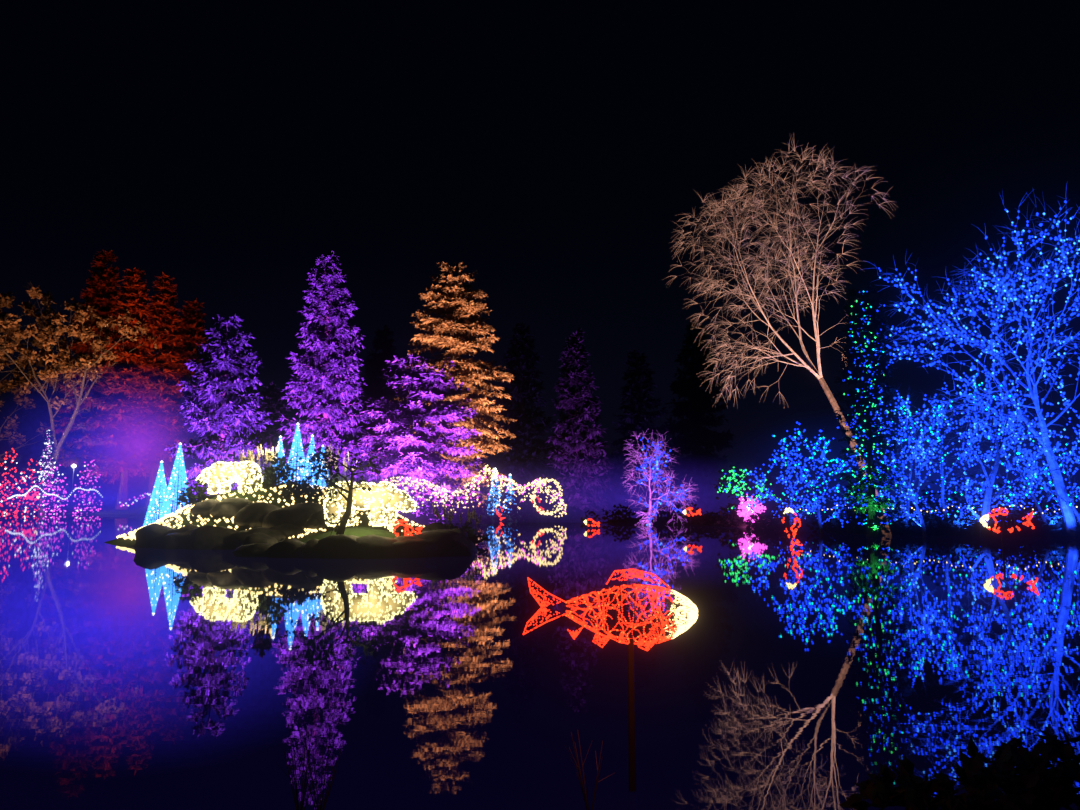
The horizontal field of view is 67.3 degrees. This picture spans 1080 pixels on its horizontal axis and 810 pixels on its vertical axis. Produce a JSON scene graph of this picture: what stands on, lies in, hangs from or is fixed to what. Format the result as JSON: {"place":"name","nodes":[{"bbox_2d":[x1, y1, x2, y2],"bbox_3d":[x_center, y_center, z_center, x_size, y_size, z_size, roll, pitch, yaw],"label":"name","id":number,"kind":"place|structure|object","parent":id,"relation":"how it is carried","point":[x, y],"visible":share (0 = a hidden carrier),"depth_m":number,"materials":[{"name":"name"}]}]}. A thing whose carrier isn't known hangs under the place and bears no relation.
{"place":"outdoors","nodes":[
{"label":"outdoors","id":0,"kind":"place"},
{"bbox_2d":[66,424,157,477],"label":"glow","id":1,"kind":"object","parent":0,"point":[99,452],"depth_m":81.00,"materials":[{"name":"purple"}]},
{"bbox_2d":[121,428,158,463],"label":"glow","id":2,"kind":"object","parent":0,"point":[140,446],"depth_m":80.07,"materials":[{"name":"purple"}]},
{"bbox_2d":[104,486,418,546],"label":"island ground","id":3,"kind":"structure","parent":0,"point":[363,528],"depth_m":31.44,"materials":[{"name":"green plant"}]},
{"bbox_2d":[177,479,217,506],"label":"island shrub","id":4,"kind":"object","parent":3,"relation":"on","point":[199,496],"visible":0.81,"depth_m":34.57,"materials":[{"name":"green plant"}]},
{"bbox_2d":[199,462,261,492],"bbox_3d":[-13.351,3.101,34.680,2.924,1.315,0.971,-1,-7,8],"label":"bear light sculpture","id":5,"kind":"object","parent":3,"relation":"on","point":[226,476],"visible":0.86,"depth_m":34.40,"materials":[{"name":"beige"}]},
{"bbox_2d":[256,442,279,484],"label":"pampas grass","id":6,"kind":"object","parent":3,"relation":"on","point":[266,454],"depth_m":36.32,"materials":[{"name":"beige plant"}]},
{"bbox_2d":[260,452,297,486],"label":"island shrub","id":7,"kind":"object","parent":3,"relation":"on","point":[279,467],"visible":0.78,"depth_m":35.17,"materials":[{"name":"green plant"}]},
{"bbox_2d":[279,478,322,500],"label":"island shrub","id":8,"kind":"object","parent":3,"relation":"on","point":[288,491],"visible":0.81,"depth_m":32.94,"materials":[{"name":"green plant"}]},
{"bbox_2d":[134,497,477,558],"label":"island rocks","id":9,"kind":"object","parent":3,"relation":"on","point":[271,531],"visible":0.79,"depth_m":27.91,"materials":[{"name":"black stone"}]},
{"bbox_2d":[195,461,418,526],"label":"polar bear light sculptures","id":10,"kind":"object","parent":3,"relation":"on","point":[237,479],"visible":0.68,"depth_m":27.32},
{"bbox_2d":[276,440,383,533],"bbox_3d":[-6.373,2.879,25.235,3.210,3.733,3.456,5,-8,-37],"label":"windswept pine","id":11,"kind":"object","parent":3,"relation":"on","point":[343,521],"visible":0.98,"depth_m":25.15,"materials":[{"name":"black plant"}]},
{"bbox_2d":[324,482,417,524],"bbox_3d":[-5.660,3.309,27.304,3.190,1.435,1.059,-1,-7,6],"label":"polar bear","id":12,"kind":"object","parent":3,"relation":"on","point":[342,501],"visible":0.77,"depth_m":26.94,"materials":[{"name":"beige plastic"}]},
{"bbox_2d":[448,521,488,545],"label":"island shrub","id":13,"kind":"object","parent":3,"relation":"on","point":[484,538],"visible":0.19,"depth_m":30.46,"materials":[{"name":"green plant"}]},
{"bbox_2d":[455,508,481,545],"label":"pampas grass","id":14,"kind":"object","parent":3,"relation":"on","point":[471,514],"depth_m":30.10,"materials":[{"name":"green plant"}]},
{"bbox_2d":[36,465,1076,638],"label":"string lights","id":15,"kind":"object","parent":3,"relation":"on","point":[692,615],"visible":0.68,"depth_m":33.84},
{"bbox_2d":[143,210,1079,525],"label":"fairy lights","id":16,"kind":"object","parent":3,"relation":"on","point":[165,492],"depth_m":39.18},
{"bbox_2d":[0,514,1079,809],"bbox_3d":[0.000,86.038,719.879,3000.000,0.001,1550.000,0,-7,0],"label":"pond water","id":17,"kind":"structure","parent":0,"point":[818,670],"depth_m":8.24,"materials":[{"name":"liquid"}]},
{"bbox_2d":[29,429,61,492],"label":"white light fir","id":18,"kind":"object","parent":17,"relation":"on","point":[46,461],"visible":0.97,"depth_m":99.51,"materials":[{"name":"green plant"}]},
{"bbox_2d":[278,728,613,809],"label":"dry stalks","id":19,"kind":"object","parent":17,"relation":"on","point":[330,785],"visible":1,"depth_m":4.46,"materials":[{"name":"brown plant"}]},
{"bbox_2d":[0,423,1034,650],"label":"fairy lights","id":20,"kind":"object","parent":17,"relation":"on","point":[648,644],"depth_m":4.93},
{"bbox_2d":[524,570,692,791],"bbox_3d":[0.431,1.931,4.808,1.071,1.884,0.151,1,-7,-6],"label":"koi","id":21,"kind":"object","parent":17,"relation":"in","point":[631,734],"visible":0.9,"depth_m":4.84,"materials":[{"name":"red metal"}]},
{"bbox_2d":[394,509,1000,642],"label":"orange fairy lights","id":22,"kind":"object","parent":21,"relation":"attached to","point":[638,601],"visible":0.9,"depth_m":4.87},
{"bbox_2d":[839,756,1018,809],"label":"shrub","id":23,"kind":"object","parent":17,"relation":"on","point":[911,791],"visible":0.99,"depth_m":4.42,"materials":[{"name":"black plant"}]},
{"bbox_2d":[930,736,1079,809],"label":"shrub","id":24,"kind":"object","parent":17,"relation":"on","point":[1006,770],"visible":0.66,"depth_m":4.46,"materials":[{"name":"black plant"}]},
{"bbox_2d":[984,509,1031,552],"bbox_3d":[15.120,4.310,26.176,1.725,1.930,0.252,0,-7,0],"label":"koi","id":25,"kind":"object","parent":17,"relation":"in","point":[1002,538],"visible":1,"depth_m":26.18,"materials":[{"name":"red metal"}]},
{"bbox_2d":[981,728,1079,809],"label":"shrub","id":26,"kind":"object","parent":17,"relation":"on","point":[1054,746],"visible":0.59,"depth_m":4.64,"materials":[{"name":"black plant"}]},
{"bbox_2d":[0,0,1079,500],"label":"sky","id":27,"kind":"structure","parent":0,"point":[551,150],"materials":[{"name":"black"}]},
{"bbox_2d":[1,500,1079,537],"bbox_3d":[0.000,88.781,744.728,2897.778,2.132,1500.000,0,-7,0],"label":"ground","id":28,"kind":"structure","parent":0,"point":[143,510],"depth_m":74.54,"materials":[{"name":"soil"}]},
{"bbox_2d":[0,448,25,513],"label":"bush","id":29,"kind":"object","parent":28,"relation":"on","point":[4,504],"visible":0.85,"depth_m":99.35,"materials":[{"name":"pink plant"}]},
{"bbox_2d":[14,459,44,513],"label":"bush","id":30,"kind":"object","parent":28,"relation":"on","point":[22,503],"visible":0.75,"depth_m":98.95,"materials":[{"name":"pink plant"}]},
{"bbox_2d":[0,291,69,463],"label":"tree","id":31,"kind":"object","parent":28,"relation":"on","point":[7,300],"visible":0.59,"depth_m":108.81,"materials":[{"name":"brown plant"}]},
{"bbox_2d":[39,463,71,513],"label":"bush","id":32,"kind":"object","parent":28,"relation":"on","point":[52,504],"visible":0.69,"depth_m":99.17,"materials":[{"name":"purple plant"}]},
{"bbox_2d":[0,285,167,513],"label":"tree","id":33,"kind":"object","parent":28,"relation":"on","point":[63,355],"visible":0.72,"depth_m":100.14,"materials":[{"name":"orange plant"}]},
{"bbox_2d":[45,249,127,486],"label":"conifer tree","id":34,"kind":"object","parent":28,"relation":"on","point":[99,285],"visible":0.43,"depth_m":106.46,"materials":[{"name":"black plant"}]},
{"bbox_2d":[72,465,104,513],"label":"bush","id":35,"kind":"object","parent":28,"relation":"on","point":[94,484],"visible":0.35,"depth_m":99.09,"materials":[{"name":"purple plant"}]},
{"bbox_2d":[40,486,175,509],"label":"fog","id":36,"kind":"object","parent":28,"relation":"on","point":[113,497],"depth_m":81.47,"materials":[{"name":"blue"}]},
{"bbox_2d":[80,266,168,508],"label":"conifer tree","id":37,"kind":"object","parent":28,"relation":"on","point":[119,388],"visible":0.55,"depth_m":101.71,"materials":[{"name":"red plant"}]},
{"bbox_2d":[123,271,187,507],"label":"redwood","id":38,"kind":"object","parent":28,"relation":"on","point":[163,386],"visible":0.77,"depth_m":101.59,"materials":[{"name":"red plant"}]},
{"bbox_2d":[148,298,212,492],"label":"redwood","id":39,"kind":"object","parent":28,"relation":"on","point":[191,319],"visible":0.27,"depth_m":104.19,"materials":[{"name":"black plant"}]},
{"bbox_2d":[162,345,227,510],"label":"dark fir","id":40,"kind":"object","parent":28,"relation":"on","point":[189,463],"visible":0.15,"depth_m":92.70,"materials":[{"name":"black plant"}]},
{"bbox_2d":[165,314,273,512],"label":"conifer tree","id":41,"kind":"object","parent":28,"relation":"on","point":[218,421],"visible":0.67,"depth_m":71.53,"materials":[{"name":"purple plant"}]},
{"bbox_2d":[248,382,295,486],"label":"dark fir","id":42,"kind":"object","parent":28,"relation":"on","point":[269,395],"visible":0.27,"depth_m":79.92,"materials":[{"name":"black plant"}]},
{"bbox_2d":[270,250,374,481],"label":"conifer tree","id":43,"kind":"object","parent":28,"relation":"on","point":[324,367],"visible":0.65,"depth_m":73.74,"materials":[{"name":"purple plant"}]},
{"bbox_2d":[348,324,410,493],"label":"dark fir","id":44,"kind":"object","parent":28,"relation":"on","point":[373,382],"visible":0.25,"depth_m":84.80,"materials":[{"name":"black plant"}]},
{"bbox_2d":[40,435,765,521],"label":"string lights","id":45,"kind":"object","parent":28,"relation":"on","point":[743,513],"visible":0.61,"depth_m":64.99},
{"bbox_2d":[356,354,485,520],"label":"conifer tree","id":46,"kind":"object","parent":28,"relation":"on","point":[419,439],"visible":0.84,"depth_m":68.75,"materials":[{"name":"purple plant"}]},
{"bbox_2d":[408,480,438,521],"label":"hedge","id":47,"kind":"object","parent":28,"relation":"on","point":[421,507],"visible":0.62,"depth_m":65.58,"materials":[{"name":"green plant"}]},
{"bbox_2d":[417,489,456,521],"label":"hedge","id":48,"kind":"object","parent":28,"relation":"on","point":[433,516],"visible":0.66,"depth_m":65.28,"materials":[{"name":"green plant"}]},
{"bbox_2d":[395,260,516,512],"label":"conifer tree","id":49,"kind":"object","parent":28,"relation":"on","point":[454,306],"visible":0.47,"depth_m":77.89,"materials":[{"name":"orange plant"}]},
{"bbox_2d":[446,486,477,521],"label":"hedge","id":50,"kind":"object","parent":28,"relation":"on","point":[461,512],"visible":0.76,"depth_m":64.21,"materials":[{"name":"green plant"}]},
{"bbox_2d":[456,481,492,520],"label":"hedge","id":51,"kind":"object","parent":28,"relation":"on","point":[481,505],"visible":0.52,"depth_m":66.27,"materials":[{"name":"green plant"}]},
{"bbox_2d":[471,465,503,519],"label":"hedge","id":52,"kind":"object","parent":28,"relation":"on","point":[481,496],"visible":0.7,"depth_m":66.48,"materials":[{"name":"green plant"}]},
{"bbox_2d":[482,475,519,520],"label":"hedge","id":53,"kind":"object","parent":28,"relation":"on","point":[501,498],"visible":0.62,"depth_m":66.24,"materials":[{"name":"green plant"}]},
{"bbox_2d":[496,487,532,521],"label":"hedge","id":54,"kind":"object","parent":28,"relation":"on","point":[517,500],"visible":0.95,"depth_m":64.88,"materials":[{"name":"green plant"}]},
{"bbox_2d":[482,322,565,510],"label":"dark fir","id":55,"kind":"object","parent":28,"relation":"on","point":[523,397],"visible":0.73,"depth_m":84.60,"materials":[{"name":"black plant"}]},
{"bbox_2d":[511,485,541,520],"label":"hedge","id":56,"kind":"object","parent":28,"relation":"on","point":[524,504],"visible":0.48,"depth_m":66.64,"materials":[{"name":"green plant"}]},
{"bbox_2d":[521,477,560,521],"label":"hedge","id":57,"kind":"object","parent":28,"relation":"on","point":[534,516],"visible":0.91,"depth_m":64.67,"materials":[{"name":"green plant"}]},
{"bbox_2d":[536,486,572,519],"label":"hedge","id":58,"kind":"object","parent":28,"relation":"on","point":[555,504],"visible":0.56,"depth_m":65.77,"materials":[{"name":"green plant"}]},
{"bbox_2d":[541,327,617,510],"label":"dark fir","id":59,"kind":"object","parent":28,"relation":"on","point":[577,438],"visible":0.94,"depth_m":84.25,"materials":[{"name":"purple plant"}]},
{"bbox_2d":[581,507,613,522],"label":"bank shrub","id":60,"kind":"object","parent":28,"relation":"on","point":[598,517],"visible":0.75,"depth_m":61.24,"materials":[{"name":"black plant"}]},
{"bbox_2d":[606,503,638,522],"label":"bank shrub","id":61,"kind":"object","parent":28,"relation":"on","point":[624,516],"visible":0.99,"depth_m":60.00,"materials":[{"name":"black plant"}]},
{"bbox_2d":[594,348,683,510],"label":"dark fir","id":62,"kind":"object","parent":28,"relation":"on","point":[641,388],"visible":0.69,"depth_m":87.08,"materials":[{"name":"black plant"}]},
{"bbox_2d":[583,483,695,511],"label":"mist","id":63,"kind":"structure","parent":28,"relation":"on","point":[610,497],"depth_m":61.60,"materials":[{"name":"blue"}]},
{"bbox_2d":[622,430,698,524],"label":"tree","id":64,"kind":"object","parent":28,"relation":"on","point":[651,495],"visible":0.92,"depth_m":57.15,"materials":[{"name":"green plant"}]},
{"bbox_2d":[656,503,686,524],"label":"bank shrub","id":65,"kind":"object","parent":28,"relation":"on","point":[668,513],"visible":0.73,"depth_m":56.71,"materials":[{"name":"black plant"}]},
{"bbox_2d":[673,501,704,524],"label":"bank shrub","id":66,"kind":"object","parent":28,"relation":"on","point":[686,516],"visible":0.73,"depth_m":55.60,"materials":[{"name":"black plant"}]},
{"bbox_2d":[659,318,751,508],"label":"dark fir","id":67,"kind":"object","parent":28,"relation":"on","point":[701,403],"visible":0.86,"depth_m":89.66,"materials":[{"name":"black plant"}]},
{"bbox_2d":[691,511,724,525],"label":"bank shrub","id":68,"kind":"object","parent":28,"relation":"on","point":[711,517],"visible":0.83,"depth_m":54.66,"materials":[{"name":"black plant"}]},
{"bbox_2d":[714,503,742,526],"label":"bank shrub","id":69,"kind":"object","parent":28,"relation":"on","point":[736,520],"visible":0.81,"depth_m":52.28,"materials":[{"name":"black plant"}]},
{"bbox_2d":[711,463,780,516],"bbox_3d":[13.933,5.662,54.261,4.941,4.069,4.368,-2,-7,17],"label":"light green shrub","id":70,"kind":"object","parent":28,"relation":"on","point":[738,478],"visible":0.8,"depth_m":53.65,"materials":[{"name":"green plant"}]},
{"bbox_2d":[717,300,896,523],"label":"string lights","id":71,"kind":"object","parent":70,"relation":"attached to","point":[729,478],"visible":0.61,"depth_m":53.46},
{"bbox_2d":[742,513,770,528],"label":"bank shrub","id":72,"kind":"object","parent":28,"relation":"on","point":[754,518],"visible":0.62,"depth_m":48.30,"materials":[{"name":"black plant"}]},
{"bbox_2d":[755,511,800,530],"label":"bank shrub","id":73,"kind":"object","parent":28,"relation":"on","point":[771,527],"visible":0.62,"depth_m":45.48,"materials":[{"name":"black plant"}]},
{"bbox_2d":[667,135,895,534],"bbox_3d":[12.924,-3.489,44.565,12.159,20.967,12.395,3,-7,-26],"label":"bare tree","id":74,"kind":"object","parent":28,"relation":"on","point":[825,387],"visible":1,"depth_m":43.99,"materials":[{"name":"brown plant"}]},
{"bbox_2d":[740,452,823,531],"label":"tree","id":75,"kind":"object","parent":28,"relation":"on","point":[790,506],"visible":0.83,"depth_m":44.24,"materials":[{"name":"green plant"}]},
{"bbox_2d":[769,486,816,518],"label":"blue shrub","id":76,"kind":"object","parent":28,"relation":"on","point":[784,500],"visible":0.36,"depth_m":47.46,"materials":[{"name":"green plant"}]},
{"bbox_2d":[782,502,827,530],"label":"bank shrub","id":77,"kind":"object","parent":28,"relation":"on","point":[807,519],"visible":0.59,"depth_m":44.33,"materials":[{"name":"black plant"}]},
{"bbox_2d":[755,419,875,533],"bbox_3d":[13.713,3.580,40.777,5.812,6.005,6.351,0,-7,0],"label":"tree","id":78,"kind":"object","parent":28,"relation":"on","point":[820,522],"visible":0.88,"depth_m":40.54,"materials":[{"name":"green plant"}]},
{"bbox_2d":[799,478,853,521],"bbox_3d":[16.220,5.430,45.526,3.637,2.685,3.715,0,-7,0],"label":"blue shrub","id":79,"kind":"object","parent":28,"relation":"on","point":[825,505],"visible":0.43,"depth_m":45.21,"materials":[{"name":"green plant"}]},
{"bbox_2d":[823,510,866,533],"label":"bank shrub","id":80,"kind":"object","parent":28,"relation":"on","point":[838,524],"visible":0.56,"depth_m":41.33,"materials":[{"name":"black plant"}]},
{"bbox_2d":[636,200,1079,526],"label":"string lights","id":81,"kind":"object","parent":28,"relation":"on","point":[976,391],"visible":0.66,"depth_m":39.02},
{"bbox_2d":[833,285,907,535],"bbox_3d":[15.862,0.271,39.248,3.501,12.206,3.454,0,-7,0],"label":"conifer tree","id":82,"kind":"object","parent":28,"relation":"on","point":[868,353],"visible":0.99,"depth_m":38.99,"materials":[{"name":"green plant"}]},
{"bbox_2d":[831,377,956,533],"bbox_3d":[17.937,2.443,40.133,6.343,7.937,6.686,0,-7,0],"label":"tree","id":83,"kind":"object","parent":28,"relation":"on","point":[908,501],"visible":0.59,"depth_m":39.54,"materials":[{"name":"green plant"}]},
{"bbox_2d":[878,509,918,535],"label":"bank shrub","id":84,"kind":"object","parent":28,"relation":"on","point":[901,518],"visible":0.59,"depth_m":39.32,"materials":[{"name":"black plant"}]},
{"bbox_2d":[865,443,944,536],"bbox_3d":[17.491,4.005,38.977,3.944,4.737,2.814,0,-7,0],"label":"tree","id":85,"kind":"object","parent":28,"relation":"on","point":[922,524],"visible":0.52,"depth_m":38.64,"materials":[{"name":"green plant"}]},
{"bbox_2d":[886,488,942,519],"bbox_3d":[19.841,5.327,42.545,3.226,2.080,3.331,-3,-7,23],"label":"blue shrub","id":86,"kind":"object","parent":28,"relation":"on","point":[919,503],"visible":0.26,"depth_m":42.36,"materials":[{"name":"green plant"}]},
{"bbox_2d":[896,514,937,535],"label":"bank shrub","id":87,"kind":"object","parent":28,"relation":"on","point":[911,530],"visible":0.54,"depth_m":39.27,"materials":[{"name":"black plant"}]},
{"bbox_2d":[768,291,1076,523],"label":"string lights","id":88,"kind":"object","parent":28,"relation":"on","point":[1017,453],"visible":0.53,"depth_m":39.75},
{"bbox_2d":[912,506,956,535],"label":"bank shrub","id":89,"kind":"object","parent":28,"relation":"on","point":[935,520],"visible":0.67,"depth_m":38.96,"materials":[{"name":"black plant"}]},
{"bbox_2d":[919,515,975,535],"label":"bank shrub","id":90,"kind":"object","parent":28,"relation":"on","point":[949,521],"visible":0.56,"depth_m":38.63,"materials":[{"name":"black plant"}]},
{"bbox_2d":[919,473,983,518],"bbox_3d":[21.140,4.820,41.409,3.450,2.663,3.480,0,-7,0],"label":"blue shrub","id":91,"kind":"object","parent":28,"relation":"on","point":[930,501],"visible":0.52,"depth_m":41.29,"materials":[{"name":"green plant"}]},
{"bbox_2d":[883,365,1043,530],"bbox_3d":[20.262,2.047,38.586,6.598,8.380,6.718,-1,-7,8],"label":"tree","id":92,"kind":"object","parent":28,"relation":"on","point":[942,490],"visible":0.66,"depth_m":39.12,"materials":[{"name":"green plant"}]},
{"bbox_2d":[863,185,1079,537],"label":"tree","id":93,"kind":"object","parent":28,"relation":"on","point":[1069,518],"visible":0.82,"depth_m":37.95,"materials":[{"name":"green plant"}]},
{"bbox_2d":[954,470,1007,525],"bbox_3d":[21.911,4.694,40.136,2.460,2.923,2.360,-2,-7,13],"label":"blue shrub","id":94,"kind":"object","parent":28,"relation":"on","point":[982,498],"visible":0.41,"depth_m":40.15,"materials":[{"name":"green plant"}]},
{"bbox_2d":[950,509,1017,536],"bbox_3d":[20.730,5.620,38.295,3.251,1.504,2.957,0,-7,0],"label":"bank shrub","id":95,"kind":"object","parent":28,"relation":"on","point":[973,522],"visible":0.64,"depth_m":37.99,"materials":[{"name":"black plant"}]},
{"bbox_2d":[914,358,1079,536],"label":"tree","id":96,"kind":"object","parent":28,"relation":"on","point":[987,501],"visible":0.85,"depth_m":37.14,"materials":[{"name":"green plant"}]},
{"bbox_2d":[972,516,1026,537],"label":"bank shrub","id":97,"kind":"object","parent":28,"relation":"on","point":[1015,532],"visible":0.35,"depth_m":37.60,"materials":[{"name":"black plant"}]},
{"bbox_2d":[983,475,1035,520],"bbox_3d":[23.660,4.843,41.216,2.867,2.573,2.823,0,-7,0],"label":"blue shrub","id":98,"kind":"object","parent":28,"relation":"on","point":[1011,486],"visible":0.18,"depth_m":40.88,"materials":[{"name":"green plant"}]},
{"bbox_2d":[948,358,1079,528],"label":"tree","id":99,"kind":"object","parent":28,"relation":"on","point":[1045,500],"visible":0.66,"depth_m":38.48,"materials":[{"name":"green plant"}]},
{"bbox_2d":[955,413,1073,537],"bbox_3d":[22.395,3.241,38.261,5.101,6.102,4.069,-5,-8,34],"label":"tree","id":100,"kind":"object","parent":28,"relation":"on","point":[1033,497],"visible":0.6,"depth_m":37.89,"materials":[{"name":"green plant"}]},
{"bbox_2d":[992,506,1049,536],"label":"bank shrub","id":101,"kind":"object","parent":28,"relation":"on","point":[1020,514],"visible":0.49,"depth_m":38.17,"materials":[{"name":"black plant"}]},
{"bbox_2d":[1008,476,1059,522],"bbox_3d":[24.430,4.697,40.236,2.508,2.657,2.764,0,-7,0],"label":"blue shrub","id":102,"kind":"object","parent":28,"relation":"on","point":[1040,495],"visible":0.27,"depth_m":40.04,"materials":[{"name":"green plant"}]},
{"bbox_2d":[1000,437,1079,524],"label":"tree","id":103,"kind":"object","parent":28,"relation":"on","point":[1077,514],"visible":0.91,"depth_m":36.58,"materials":[{"name":"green plant"}]},
{"bbox_2d":[1023,510,1065,536],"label":"bank shrub","id":104,"kind":"object","parent":28,"relation":"on","point":[1050,524],"visible":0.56,"depth_m":37.38,"materials":[{"name":"black plant"}]},
{"bbox_2d":[1028,507,1079,537],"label":"bank shrub","id":105,"kind":"object","parent":28,"relation":"on","point":[1053,515],"visible":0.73,"depth_m":37.00,"materials":[{"name":"black plant"}]},
{"bbox_2d":[874,458,998,506],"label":"bush","id":106,"kind":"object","parent":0,"point":[974,469],"depth_m":43.84,"materials":[{"name":"blue plant"}]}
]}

